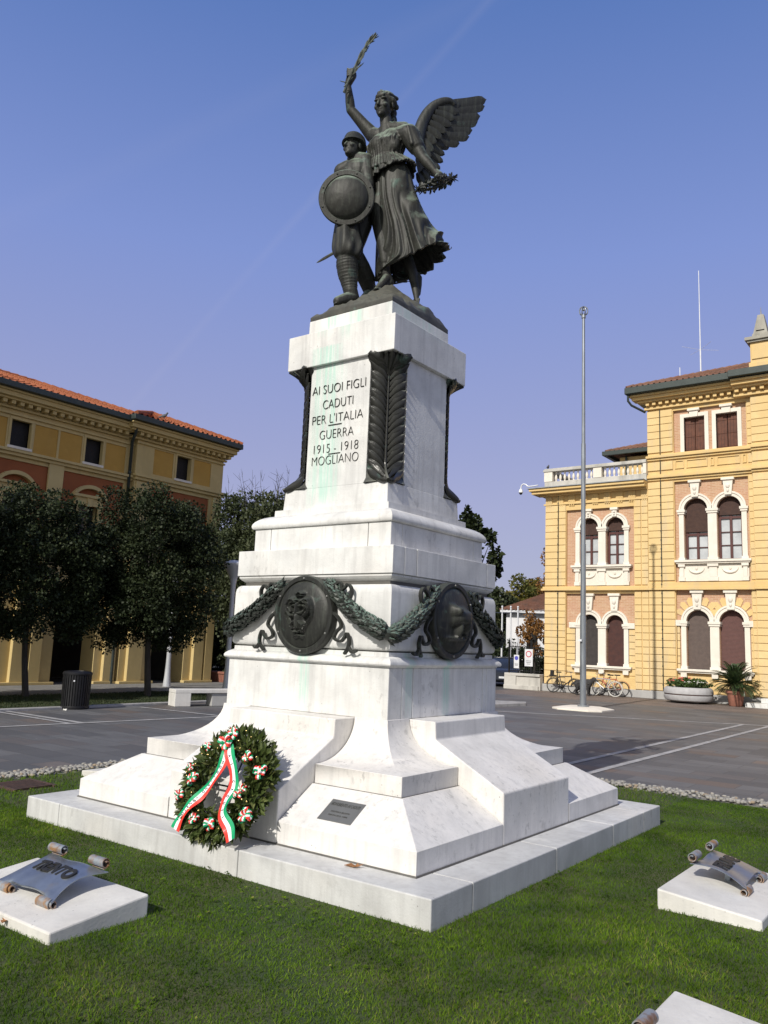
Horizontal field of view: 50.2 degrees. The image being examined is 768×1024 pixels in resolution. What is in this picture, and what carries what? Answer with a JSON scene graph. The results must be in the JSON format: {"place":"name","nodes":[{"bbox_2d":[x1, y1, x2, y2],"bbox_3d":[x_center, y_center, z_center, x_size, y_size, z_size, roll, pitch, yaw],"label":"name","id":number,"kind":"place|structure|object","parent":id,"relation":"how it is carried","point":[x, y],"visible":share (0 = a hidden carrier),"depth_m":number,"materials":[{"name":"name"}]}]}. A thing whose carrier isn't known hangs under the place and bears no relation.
{"place":"outdoors","nodes":[
{"label":"outdoors","id":0,"kind":"place"},
{"bbox_2d":[0,690,206,707],"bbox_3d":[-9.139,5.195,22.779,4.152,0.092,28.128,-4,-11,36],"label":"grass","id":1,"kind":"structure","parent":0,"point":[48,699],"depth_m":23.55,"materials":[{"name":"green plant"}]},
{"bbox_2d":[0,479,115,696],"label":"evergreen oak","id":2,"kind":"object","parent":1,"relation":"on","point":[24,552],"visible":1,"depth_m":23.36,"materials":[{"name":"green plant"}]},
{"bbox_2d":[68,479,229,695],"bbox_3d":[-7.558,2.511,26.274,4.283,6.827,4.712,-4,-11,36],"label":"evergreen oak","id":3,"kind":"object","parent":1,"relation":"on","point":[157,588],"visible":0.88,"depth_m":25.56,"materials":[{"name":"green plant"}]},
{"bbox_2d":[222,560,238,687],"bbox_3d":[-5.298,3.945,28.241,0.770,4.600,0.770,-4,-11,36],"label":"street lamp","id":4,"kind":"object","parent":1,"relation":"on","point":[232,569],"visible":0.62,"depth_m":28.27,"materials":[{"name":"grey paint"}]},
{"bbox_2d":[0,681,222,695],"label":"pavement","id":5,"kind":"structure","parent":0,"point":[55,688],"depth_m":28.75,"materials":[{"name":"grey concrete"}]},
{"bbox_2d":[0,369,243,685],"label":"arcaded building","id":6,"kind":"structure","parent":5,"relation":"on","point":[83,448],"depth_m":31.68,"materials":[{"name":"paint"}]},
{"bbox_2d":[0,470,35,531],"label":"window","id":7,"kind":"structure","parent":6,"relation":"in","point":[15,472],"depth_m":28.72,"materials":[{"name":"paint"}]},
{"bbox_2d":[7,415,34,451],"bbox_3d":[-13.013,-2.764,29.210,0.330,1.130,0.920,-4,-11,36],"label":"window","id":8,"kind":"structure","parent":6,"relation":"in","point":[18,431],"depth_m":29.28,"materials":[{"name":"white stone"}]},
{"bbox_2d":[72,485,106,534],"bbox_3d":[-11.345,0.339,31.135,0.490,2.710,1.440,-4,-11,36],"label":"window","id":9,"kind":"structure","parent":6,"relation":"in","point":[87,499],"depth_m":31.18,"materials":[{"name":"paint"}]},
{"bbox_2d":[82,435,105,467],"bbox_3d":[-11.254,-2.314,31.573,0.330,1.130,0.920,-4,-11,36],"label":"window","id":10,"kind":"structure","parent":6,"relation":"in","point":[90,456],"depth_m":31.65,"materials":[{"name":"white stone"}]},
{"bbox_2d":[174,453,192,483],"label":"window","id":11,"kind":"structure","parent":6,"relation":"in","point":[180,473],"depth_m":34.89,"materials":[{"name":"white stone"}]},
{"bbox_2d":[163,581,176,686],"bbox_3d":[-8.133,4.329,31.351,0.770,4.600,0.770,-4,-11,36],"label":"street lamp","id":12,"kind":"object","parent":5,"relation":"on","point":[166,681],"visible":0.18,"depth_m":31.00,"materials":[{"name":"white metal"}]},
{"bbox_2d":[211,644,233,681],"bbox_3d":[-6.885,6.552,35.710,1.448,1.695,1.046,-4,-11,36],"label":"planter box","id":13,"kind":"object","parent":5,"relation":"on","point":[217,676],"visible":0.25,"depth_m":35.52,"materials":[{"name":"ceramic"}]},
{"bbox_2d":[49,666,625,703],"bbox_3d":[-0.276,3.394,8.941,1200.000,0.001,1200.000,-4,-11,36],"label":"ground","id":14,"kind":"structure","parent":0,"point":[499,685],"depth_m":34.96,"materials":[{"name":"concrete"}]},
{"bbox_2d":[0,500,7,554],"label":"evergreen oak","id":15,"kind":"object","parent":14,"relation":"on","point":[2,507],"visible":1,"depth_m":21.68,"materials":[{"name":"green plant"}]},
{"bbox_2d":[60,670,92,709],"bbox_3d":[-7.810,4.506,20.797,0.724,0.935,0.724,-4,-11,36],"label":"litter bin","id":16,"kind":"object","parent":14,"relation":"on","point":[76,689],"visible":1,"depth_m":20.53,"materials":[{"name":"black metal"}]},
{"bbox_2d":[0,700,205,711],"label":"kerb","id":17,"kind":"structure","parent":14,"relation":"on","point":[90,706],"depth_m":21.35,"materials":[{"name":"stone"}]},
{"bbox_2d":[212,600,226,667],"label":"dark tree","id":18,"kind":"object","parent":14,"relation":"on","point":[215,625],"visible":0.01,"depth_m":44.38,"materials":[{"name":"green plant"}]},
{"bbox_2d":[211,622,238,670],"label":"hedge","id":19,"kind":"object","parent":14,"relation":"on","point":[217,651],"visible":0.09,"depth_m":40.71,"materials":[{"name":"plant"}]},
{"bbox_2d":[199,466,289,647],"bbox_3d":[-4.854,2.689,34.065,5.812,9.158,5.917,1,-9,9],"label":"broad tree","id":20,"kind":"object","parent":14,"relation":"on","point":[235,538],"visible":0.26,"depth_m":33.32,"materials":[{"name":"green plant"}]},
{"bbox_2d":[458,504,505,603],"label":"magnolia tree","id":21,"kind":"object","parent":14,"relation":"on","point":[471,519],"visible":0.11,"depth_m":44.39,"materials":[{"name":"green plant"}]},
{"bbox_2d":[501,606,502,656],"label":"white pole","id":22,"kind":"object","parent":14,"relation":"on","point":[502,626],"visible":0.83,"depth_m":53.94,"materials":[{"name":"metal"}]},
{"bbox_2d":[495,596,510,648],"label":"green tree","id":23,"kind":"object","parent":14,"relation":"on","point":[498,615],"visible":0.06,"depth_m":61.86,"materials":[{"name":"green plant"}]},
{"bbox_2d":[493,587,518,649],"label":"green tree","id":24,"kind":"object","parent":14,"relation":"on","point":[505,596],"visible":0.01,"depth_m":74.62,"materials":[{"name":"green plant"}]},
{"bbox_2d":[493,656,520,681],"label":"parked car","id":25,"kind":"object","parent":14,"relation":"on","point":[503,668],"visible":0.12,"depth_m":42.41,"materials":[{"name":"blue paint"}]},
{"bbox_2d":[510,606,511,656],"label":"white pole","id":26,"kind":"object","parent":14,"relation":"on","point":[510,627],"visible":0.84,"depth_m":53.81,"materials":[{"name":"metal"}]},
{"bbox_2d":[488,638,543,678],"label":"hedge","id":27,"kind":"object","parent":14,"relation":"on","point":[539,665],"visible":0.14,"depth_m":55.88,"materials":[{"name":"green plant"}]},
{"bbox_2d":[517,606,518,641],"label":"white pole","id":28,"kind":"object","parent":14,"relation":"on","point":[517,619],"visible":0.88,"depth_m":53.80,"materials":[{"name":"metal"}]},
{"bbox_2d":[499,593,544,661],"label":"white house","id":29,"kind":"structure","parent":14,"relation":"on","point":[537,602],"depth_m":60.68,"materials":[{"name":"paint"}]},
{"bbox_2d":[503,573,541,632],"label":"autumn tree","id":30,"kind":"object","parent":14,"relation":"on","point":[526,589],"visible":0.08,"depth_m":77.42,"materials":[{"name":"green plant"}]},
{"bbox_2d":[515,609,544,673],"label":"young tree","id":31,"kind":"object","parent":14,"relation":"on","point":[535,626],"visible":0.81,"depth_m":44.61,"materials":[{"name":"orange plant"}]},
{"bbox_2d":[535,548,544,594],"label":"slim tree","id":32,"kind":"object","parent":14,"relation":"on","point":[542,584],"visible":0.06,"depth_m":68.90,"materials":[{"name":"green plant"}]},
{"bbox_2d":[0,768,688,808],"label":"grass","id":33,"kind":"structure","parent":0,"point":[80,775],"depth_m":10.62,"materials":[{"name":"green plant"}]},
{"bbox_2d":[0,772,767,1023],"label":"grass","id":34,"kind":"structure","parent":0,"point":[18,816],"depth_m":5.20,"materials":[{"name":"green plant"}]},
{"bbox_2d":[0,778,56,791],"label":"drain grate","id":35,"kind":"object","parent":34,"relation":"on","point":[25,784],"visible":0.95,"depth_m":10.13,"materials":[{"name":"metal"}]},
{"bbox_2d":[0,842,147,944],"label":"memorial stone","id":36,"kind":"object","parent":34,"relation":"on","point":[53,897],"visible":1,"depth_m":5.60,"materials":[{"name":"stone"}]},
{"bbox_2d":[82,768,104,776],"bbox_3d":[-3.375,3.611,11.384,0.750,0.234,1.380,-4,-11,36],"label":"memorial stone","id":37,"kind":"object","parent":34,"relation":"on","point":[87,772],"visible":0.12,"depth_m":11.00,"materials":[{"name":"stone"}]},
{"bbox_2d":[26,301,659,932],"bbox_3d":[-0.164,0.638,9.383,5.000,5.763,4.830,-4,-11,36],"label":"monument pedestal","id":38,"kind":"object","parent":34,"relation":"on","point":[422,785],"visible":1,"depth_m":8.20,"materials":[{"name":"stone"}]},
{"bbox_2d":[171,723,283,851],"bbox_3d":[-1.380,2.386,7.167,1.135,1.047,0.644,-4,-11,36],"label":"funeral wreath","id":39,"kind":"object","parent":38,"relation":"on","point":[194,820],"visible":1,"depth_m":7.06,"materials":[{"name":"green plant"}]},
{"bbox_2d":[345,863,362,866],"bbox_3d":[-0.235,2.719,6.315,0.118,0.022,0.093,6,-10,-24],"label":"fallen leaf","id":40,"kind":"object","parent":38,"relation":"on","point":[353,865],"visible":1,"depth_m":6.31,"materials":[{"name":"brown plant"}]},
{"bbox_2d":[310,32,485,333],"bbox_3d":[0.206,-4.107,10.255,1.574,3.910,1.766,-4,-11,36],"label":"bronze statue group","id":41,"kind":"object","parent":38,"relation":"on","point":[362,192],"visible":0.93,"depth_m":9.94},
{"bbox_2d":[0,758,767,808],"bbox_3d":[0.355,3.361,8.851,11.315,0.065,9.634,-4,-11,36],"label":"pebbles","id":42,"kind":"object","parent":34,"relation":"on","point":[45,770],"visible":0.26,"depth_m":11.39,"materials":[{"name":"grey gravel"}]},
{"bbox_2d":[0,779,767,1023],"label":"weeds","id":43,"kind":"object","parent":34,"relation":"on","point":[346,993],"visible":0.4,"depth_m":5.28,"materials":[{"name":"green plant"}]},
{"bbox_2d":[632,991,759,1023],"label":"memorial stone","id":44,"kind":"object","parent":34,"relation":"on","point":[675,1007],"visible":1,"depth_m":4.15,"materials":[{"name":"stone"}]},
{"bbox_2d":[657,839,767,931],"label":"memorial stone","id":45,"kind":"object","parent":34,"relation":"on","point":[718,886],"visible":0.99,"depth_m":6.39,"materials":[{"name":"stone"}]},
{"bbox_2d":[0,693,767,801],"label":"plaza paving","id":46,"kind":"structure","parent":0,"point":[737,766],"depth_m":17.26,"materials":[{"name":"grey asphalt"}]},
{"bbox_2d":[0,712,67,722],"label":"paving strip","id":47,"kind":"object","parent":46,"relation":"on","point":[34,717],"visible":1,"depth_m":18.15,"materials":[{"name":"stone"}]},
{"bbox_2d":[6,711,80,722],"bbox_3d":[-8.345,4.654,18.925,4.760,0.001,0.160,-5,-11,37],"label":"paving strip","id":48,"kind":"object","parent":46,"relation":"on","point":[44,716],"visible":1,"depth_m":18.41,"materials":[{"name":"stone"}]},
{"bbox_2d":[0,716,217,726],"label":"paving strip","id":49,"kind":"object","parent":46,"relation":"on","point":[105,721],"visible":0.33,"depth_m":17.93,"materials":[{"name":"stone"}]},
{"bbox_2d":[142,707,217,715],"bbox_3d":[-5.000,5.102,20.884,3.553,0.001,0.140,-4,-11,32],"label":"paving strip","id":50,"kind":"object","parent":46,"relation":"on","point":[179,711],"visible":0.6,"depth_m":21.02,"materials":[{"name":"stone"}]},
{"bbox_2d":[168,688,227,706],"bbox_3d":[-4.913,5.256,23.244,2.300,0.460,0.500,9,-11,-34],"label":"stone bench","id":51,"kind":"object","parent":46,"relation":"on","point":[179,697],"visible":0.57,"depth_m":22.81,"materials":[{"name":"stone"}]},
{"bbox_2d":[495,700,525,706],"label":"kerb","id":52,"kind":"structure","parent":46,"relation":"on","point":[507,703],"depth_m":28.08,"materials":[{"name":"stone"}]},
{"bbox_2d":[552,306,613,711],"bbox_3d":[7.007,-0.413,28.800,1.760,14.396,1.760,-4,-11,36],"label":"flagpole","id":53,"kind":"object","parent":46,"relation":"on","point":[582,706],"visible":0.99,"depth_m":28.32,"materials":[{"name":"grey metal"}]},
{"bbox_2d":[498,711,766,725],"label":"paving strip","id":54,"kind":"object","parent":46,"relation":"on","point":[633,718],"visible":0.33,"depth_m":24.61,"materials":[{"name":"stone"}]},
{"bbox_2d":[568,725,741,763],"bbox_3d":[6.593,5.232,18.769,0.130,0.001,13.650,-4,-11,36],"label":"paving strip","id":55,"kind":"object","parent":46,"relation":"on","point":[595,757],"visible":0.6,"depth_m":17.30,"materials":[{"name":"stone"}]},
{"bbox_2d":[587,726,767,773],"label":"paving strip","id":56,"kind":"object","parent":46,"relation":"on","point":[633,761],"visible":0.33,"depth_m":16.24,"materials":[{"name":"stone"}]},
{"bbox_2d":[0,0,767,593],"label":"sky","id":57,"kind":"structure","parent":0,"point":[165,232],"materials":[{"name":"blue"}]},
{"bbox_2d":[495,689,767,713],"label":"setts paving","id":58,"kind":"structure","parent":0,"point":[661,702],"depth_m":33.87,"materials":[{"name":"grey stone"}]},
{"bbox_2d":[503,640,543,690],"bbox_3d":[6.807,7.432,39.884,1.900,2.370,0.550,-4,-11,36],"label":"road barrier","id":59,"kind":"object","parent":58,"relation":"on","point":[524,681],"visible":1,"depth_m":39.68,"materials":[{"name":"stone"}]},
{"bbox_2d":[514,655,518,667],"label":"street sign","id":60,"kind":"object","parent":59,"relation":"attached to","point":[516,661],"visible":1,"depth_m":40.07,"materials":[{"name":"white metal"}]},
{"bbox_2d":[525,649,532,666],"bbox_3d":[7.014,7.065,39.722,0.430,0.820,0.017,-4,-11,36],"label":"street sign","id":61,"kind":"object","parent":59,"relation":"attached to","point":[528,657],"visible":1,"depth_m":39.71,"materials":[{"name":"white metal"}]},
{"bbox_2d":[546,670,579,693],"bbox_3d":[8.372,7.871,37.997,1.785,1.031,0.608,-4,-11,36],"label":"bicycle","id":62,"kind":"object","parent":58,"relation":"on","point":[555,676],"visible":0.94,"depth_m":38.10,"materials":[{"name":"black paint"}]},
{"bbox_2d":[570,677,598,695],"bbox_3d":[8.939,7.769,36.561,1.323,0.827,0.392,-4,-11,36],"label":"dog","id":63,"kind":"object","parent":58,"relation":"on","point":[589,682],"visible":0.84,"depth_m":36.42},
{"bbox_2d":[590,674,622,696],"bbox_3d":[9.855,7.713,36.637,0.579,1.031,1.660,9,-11,-35],"label":"bicycle","id":64,"kind":"object","parent":58,"relation":"on","point":[608,689],"visible":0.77,"depth_m":36.52,"materials":[{"name":"silver metal"}]},
{"bbox_2d":[592,673,629,696],"bbox_3d":[10.208,7.766,36.881,0.583,1.031,1.718,9,-11,-36],"label":"bicycle","id":65,"kind":"object","parent":58,"relation":"on","point":[626,683],"visible":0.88,"depth_m":36.76,"materials":[{"name":"orange paint"}]},
{"bbox_2d":[527,308,767,704],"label":"town hall","id":66,"kind":"structure","parent":58,"relation":"on","point":[676,547],"depth_m":36.74,"materials":[{"name":"yellow paint"}]},
{"bbox_2d":[519,484,537,494],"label":"security camera","id":67,"kind":"object","parent":66,"relation":"attached to","point":[520,491],"visible":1,"depth_m":40.76,"materials":[{"name":"white metal"}]},
{"bbox_2d":[586,519,597,564],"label":"window","id":68,"kind":"structure","parent":66,"relation":"in","point":[591,540],"depth_m":39.35,"materials":[{"name":"glass"}]},
{"bbox_2d":[608,518,623,563],"bbox_3d":[10.997,1.396,38.621,0.870,2.255,0.150,-4,-11,36],"label":"window","id":69,"kind":"structure","parent":66,"relation":"in","point":[615,534],"depth_m":38.67,"materials":[{"name":"white glass"}]},
{"bbox_2d":[680,407,708,451],"bbox_3d":[14.024,-3.675,37.005,1.240,2.030,0.390,-4,-11,36],"label":"window","id":70,"kind":"structure","parent":66,"relation":"in","point":[701,419],"depth_m":37.08,"materials":[{"name":"brown stone"}]},
{"bbox_2d":[686,499,708,559],"bbox_3d":[13.987,0.792,36.509,1.010,2.775,0.150,-4,-11,36],"label":"window","id":71,"kind":"structure","parent":66,"relation":"in","point":[696,515],"depth_m":36.51,"materials":[{"name":"glass"}]},
{"bbox_2d":[686,271,709,370],"bbox_3d":[15.222,-9.025,39.497,1.353,5.550,1.353,-4,-11,36],"label":"radio mast","id":72,"kind":"object","parent":66,"relation":"on","point":[699,328],"visible":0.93,"depth_m":39.43,"materials":[{"name":"white metal"}]},
{"bbox_2d":[712,403,742,448],"bbox_3d":[15.145,-3.761,36.187,1.240,2.030,0.390,-4,-11,36],"label":"window","id":73,"kind":"structure","parent":66,"relation":"in","point":[730,434],"depth_m":36.26,"materials":[{"name":"brown stone"}]},
{"bbox_2d":[718,497,742,558],"bbox_3d":[15.119,0.708,35.682,1.000,2.770,0.150,-4,-11,36],"label":"window","id":74,"kind":"structure","parent":66,"relation":"in","point":[730,525],"depth_m":35.71,"materials":[{"name":"white glass"}]},
{"bbox_2d":[664,677,713,703],"bbox_3d":[12.702,7.416,34.198,1.970,1.072,1.981,-4,-11,36],"label":"flower planter","id":75,"kind":"object","parent":58,"relation":"on","point":[694,690],"visible":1,"depth_m":33.58,"materials":[{"name":"grey concrete"}]},
{"bbox_2d":[709,661,764,706],"bbox_3d":[14.263,6.953,33.201,2.104,1.794,2.160,-4,-11,36],"label":"potted palm","id":76,"kind":"object","parent":58,"relation":"on","point":[733,676],"visible":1,"depth_m":32.97,"materials":[{"name":"plant"}]},
{"bbox_2d":[745,698,767,708],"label":"entrance steps","id":77,"kind":"structure","parent":58,"relation":"on","point":[763,704],"depth_m":32.61,"materials":[{"name":"white stone"}]}
]}

